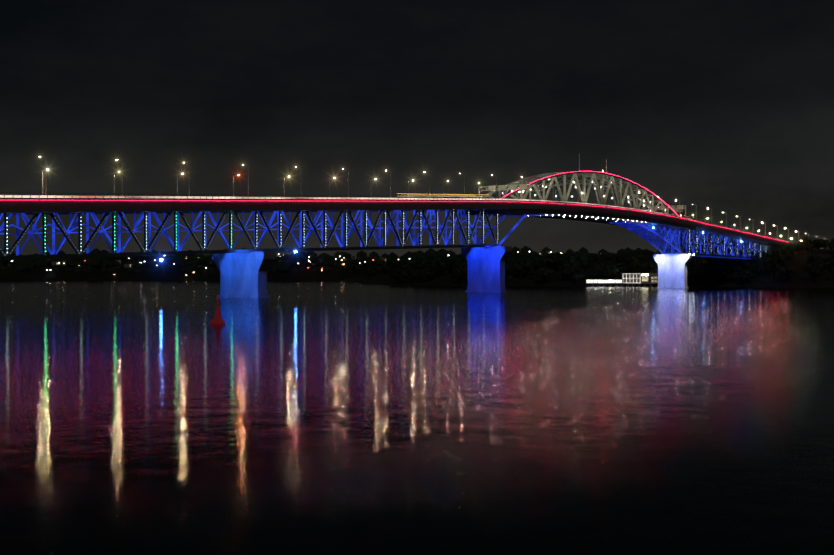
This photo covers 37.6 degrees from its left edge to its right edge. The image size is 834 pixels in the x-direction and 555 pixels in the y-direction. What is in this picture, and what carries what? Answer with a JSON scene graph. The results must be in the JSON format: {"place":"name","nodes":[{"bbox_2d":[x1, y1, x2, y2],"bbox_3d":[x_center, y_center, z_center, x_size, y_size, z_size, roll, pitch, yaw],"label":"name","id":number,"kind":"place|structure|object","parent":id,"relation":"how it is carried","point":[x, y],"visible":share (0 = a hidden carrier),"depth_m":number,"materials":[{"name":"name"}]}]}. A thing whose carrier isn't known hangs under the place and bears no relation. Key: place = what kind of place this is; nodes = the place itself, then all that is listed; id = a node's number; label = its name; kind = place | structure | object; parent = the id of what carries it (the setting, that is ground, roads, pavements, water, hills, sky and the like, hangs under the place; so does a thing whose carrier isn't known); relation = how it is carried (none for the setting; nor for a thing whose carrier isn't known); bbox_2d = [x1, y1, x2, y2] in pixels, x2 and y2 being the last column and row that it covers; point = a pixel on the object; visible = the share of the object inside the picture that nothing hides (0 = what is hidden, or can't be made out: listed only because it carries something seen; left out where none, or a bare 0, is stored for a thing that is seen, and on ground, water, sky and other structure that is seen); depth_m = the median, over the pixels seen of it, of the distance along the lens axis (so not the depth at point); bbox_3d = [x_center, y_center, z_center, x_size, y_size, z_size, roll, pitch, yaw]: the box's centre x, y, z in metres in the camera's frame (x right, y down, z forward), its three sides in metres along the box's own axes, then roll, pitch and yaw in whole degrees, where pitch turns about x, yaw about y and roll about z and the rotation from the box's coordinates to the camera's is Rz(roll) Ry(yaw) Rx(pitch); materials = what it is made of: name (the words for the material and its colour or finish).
{"place":"outdoors","nodes":[
{"label":"outdoors","id":0,"kind":"place"},
{"bbox_2d":[0,255,542,266],"bbox_3d":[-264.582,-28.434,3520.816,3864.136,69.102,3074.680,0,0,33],"label":"lights","id":1,"kind":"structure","parent":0,"point":[124,259],"depth_m":3175.70},
{"bbox_2d":[47,252,542,267],"bbox_3d":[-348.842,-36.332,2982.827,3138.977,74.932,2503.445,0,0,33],"label":"shore buildings","id":2,"kind":"structure","parent":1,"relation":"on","point":[129,266],"depth_m":2236.14,"materials":[{"name":"grey"}]},
{"bbox_2d":[0,264,633,280],"bbox_3d":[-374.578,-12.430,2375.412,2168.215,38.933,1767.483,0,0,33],"label":"shore ground","id":3,"kind":"structure","parent":0,"point":[302,273],"depth_m":2080.95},
{"bbox_2d":[0,246,668,272],"bbox_3d":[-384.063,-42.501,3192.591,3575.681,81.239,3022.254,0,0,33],"label":"shore tree foliage","id":4,"kind":"object","parent":3,"relation":"on","point":[299,257],"visible":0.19,"depth_m":2264.07,"materials":[{"name":"black plant"}]},
{"bbox_2d":[0,210,757,258],"bbox_3d":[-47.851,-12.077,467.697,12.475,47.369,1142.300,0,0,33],"label":"truss lights","id":5,"kind":"object","parent":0,"point":[327,238],"visible":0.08,"depth_m":475.82},
{"bbox_2d":[0,209,762,258],"bbox_3d":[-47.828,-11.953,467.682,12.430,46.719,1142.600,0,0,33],"label":"truss bracing","id":6,"kind":"object","parent":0,"point":[159,222],"visible":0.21,"depth_m":467.82,"materials":[{"name":"blue metal"}]},
{"bbox_2d":[10,212,752,255],"bbox_3d":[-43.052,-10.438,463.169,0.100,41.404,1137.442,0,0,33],"label":"bridge led dots","id":7,"kind":"object","parent":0,"point":[318,233],"visible":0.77,"depth_m":463.71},
{"bbox_2d":[0,281,833,554],"bbox_3d":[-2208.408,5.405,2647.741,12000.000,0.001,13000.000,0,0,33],"label":"harbour water","id":8,"kind":"structure","parent":0,"point":[285,418],"depth_m":65.51,"materials":[{"name":"black liquid"}]},
{"bbox_2d":[210,297,225,323],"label":"buoy","id":9,"kind":"object","parent":8,"relation":"in","point":[217,319],"visible":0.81,"depth_m":199.17,"materials":[{"name":"red paint"}]},
{"bbox_2d":[212,245,774,297],"bbox_3d":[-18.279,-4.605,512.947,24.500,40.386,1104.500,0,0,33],"label":"bridge piers","id":10,"kind":"structure","parent":8,"relation":"in","point":[243,275],"depth_m":586.54,"materials":[{"name":"concrete"}]},
{"bbox_2d":[478,215,681,253],"bbox_3d":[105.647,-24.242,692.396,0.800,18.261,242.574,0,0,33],"label":"blue-lit span haunch","id":11,"kind":"object","parent":10,"relation":"attached to","point":[663,237],"visible":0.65,"depth_m":755.64,"materials":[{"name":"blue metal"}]},
{"bbox_2d":[501,171,678,215],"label":"red arch chord","id":12,"kind":"object","parent":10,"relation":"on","point":[616,175],"visible":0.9,"depth_m":712.52,"materials":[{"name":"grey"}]},
{"bbox_2d":[0,0,833,259],"label":"sky","id":13,"kind":"structure","parent":0,"point":[720,106],"materials":[{"name":"black"}]},
{"bbox_2d":[341,249,833,286],"bbox_3d":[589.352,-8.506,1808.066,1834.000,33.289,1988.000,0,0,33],"label":"northcote point ground","id":14,"kind":"structure","parent":0,"point":[802,276],"depth_m":929.03,"materials":[{"name":"black plant"}]},
{"bbox_2d":[0,197,815,249],"bbox_3d":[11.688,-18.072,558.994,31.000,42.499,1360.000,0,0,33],"label":"bridge box girders","id":15,"kind":"object","parent":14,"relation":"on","point":[30,206],"visible":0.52,"depth_m":455.72,"materials":[{"name":"red metal"}]},
{"bbox_2d":[0,209,765,259],"bbox_3d":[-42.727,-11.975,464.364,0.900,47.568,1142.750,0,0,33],"label":"bridge truss","id":16,"kind":"object","parent":15,"relation":"attached to","point":[80,252],"visible":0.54,"depth_m":448.84,"materials":[{"name":"metal"}]},
{"bbox_2d":[45,215,231,251],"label":"light strips","id":17,"kind":"object","parent":16,"relation":"attached to","point":[114,231],"visible":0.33,"depth_m":406.41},
{"bbox_2d":[7,212,760,256],"bbox_3d":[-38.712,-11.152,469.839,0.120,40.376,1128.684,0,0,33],"label":"white bridge truss led dots","id":18,"kind":"object","parent":16,"relation":"attached to","point":[385,231],"visible":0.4,"depth_m":509.07,"materials":[{"name":"white"}]},
{"bbox_2d":[0,195,789,241],"bbox_3d":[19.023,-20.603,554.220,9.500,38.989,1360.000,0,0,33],"label":"traffic light trails","id":19,"kind":"object","parent":15,"relation":"on","point":[28,196],"depth_m":426.92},
{"bbox_2d":[4,193,826,248],"bbox_3d":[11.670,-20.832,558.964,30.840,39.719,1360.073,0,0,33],"label":"bridge railing","id":20,"kind":"object","parent":15,"relation":"on","point":[355,197],"visible":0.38,"depth_m":474.63,"materials":[{"name":"metal"}]},
{"bbox_2d":[38,156,827,240],"bbox_3d":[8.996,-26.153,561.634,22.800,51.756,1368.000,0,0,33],"label":"street lamps","id":21,"kind":"object","parent":15,"relation":"on","point":[348,187],"visible":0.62,"depth_m":510.37,"materials":[{"name":"grey metal"}]},
{"bbox_2d":[125,200,785,241],"bbox_3d":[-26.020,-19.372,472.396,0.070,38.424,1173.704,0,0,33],"label":"red bridge deck led line","id":22,"kind":"object","parent":15,"relation":"attached to","point":[210,200],"visible":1,"depth_m":400.58,"materials":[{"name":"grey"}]},
{"bbox_2d":[448,194,684,215],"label":"bus light trails","id":23,"kind":"object","parent":15,"relation":"on","point":[465,195],"visible":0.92,"depth_m":549.75,"materials":[{"name":"orange"}]},
{"bbox_2d":[458,209,695,230],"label":"bridge deck underside","id":24,"kind":"object","parent":15,"relation":"on","point":[604,219],"visible":0.77,"depth_m":672.58,"materials":[{"name":"metal"}]},
{"bbox_2d":[478,173,685,217],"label":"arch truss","id":25,"kind":"object","parent":15,"relation":"on","point":[679,208],"visible":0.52,"depth_m":674.18,"materials":[{"name":"grey metal"}]},
{"bbox_2d":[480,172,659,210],"bbox_3d":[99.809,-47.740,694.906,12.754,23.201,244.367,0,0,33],"label":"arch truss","id":26,"kind":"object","parent":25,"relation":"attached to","point":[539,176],"visible":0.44,"depth_m":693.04,"materials":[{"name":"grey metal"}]},
{"bbox_2d":[579,154,606,175],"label":"arch flag poles","id":27,"kind":"object","parent":26,"relation":"on","point":[579,164],"visible":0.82,"depth_m":679.56,"materials":[{"name":"grey metal"}]},
{"bbox_2d":[698,230,802,250],"bbox_3d":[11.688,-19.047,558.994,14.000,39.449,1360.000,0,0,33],"label":"deck lights","id":28,"kind":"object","parent":15,"relation":"on","point":[796,249],"depth_m":980.22},
{"bbox_2d":[359,237,833,281],"bbox_3d":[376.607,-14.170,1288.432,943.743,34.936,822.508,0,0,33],"label":"trees","id":29,"kind":"object","parent":14,"relation":"on","point":[641,261],"visible":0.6,"depth_m":981.11,"materials":[{"name":"plant"}]},
{"bbox_2d":[586,273,657,286],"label":"wharf building walls","id":30,"kind":"structure","parent":14,"relation":"on","point":[653,275],"depth_m":929.20,"materials":[{"name":"grey"}]},
{"bbox_2d":[586,280,621,282],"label":"lit windows","id":31,"kind":"structure","parent":30,"relation":"attached to","point":[602,281],"depth_m":933.19,"materials":[{"name":"grey glass"}]},
{"bbox_2d":[622,274,639,282],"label":"building windows","id":32,"kind":"structure","parent":30,"relation":"on","point":[630,278],"depth_m":929.34,"materials":[{"name":"grey glass"}]},
{"bbox_2d":[642,277,656,281],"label":"building windows","id":33,"kind":"structure","parent":30,"relation":"in","point":[644,278],"depth_m":929.33,"materials":[{"name":"beige glass"}]}
]}

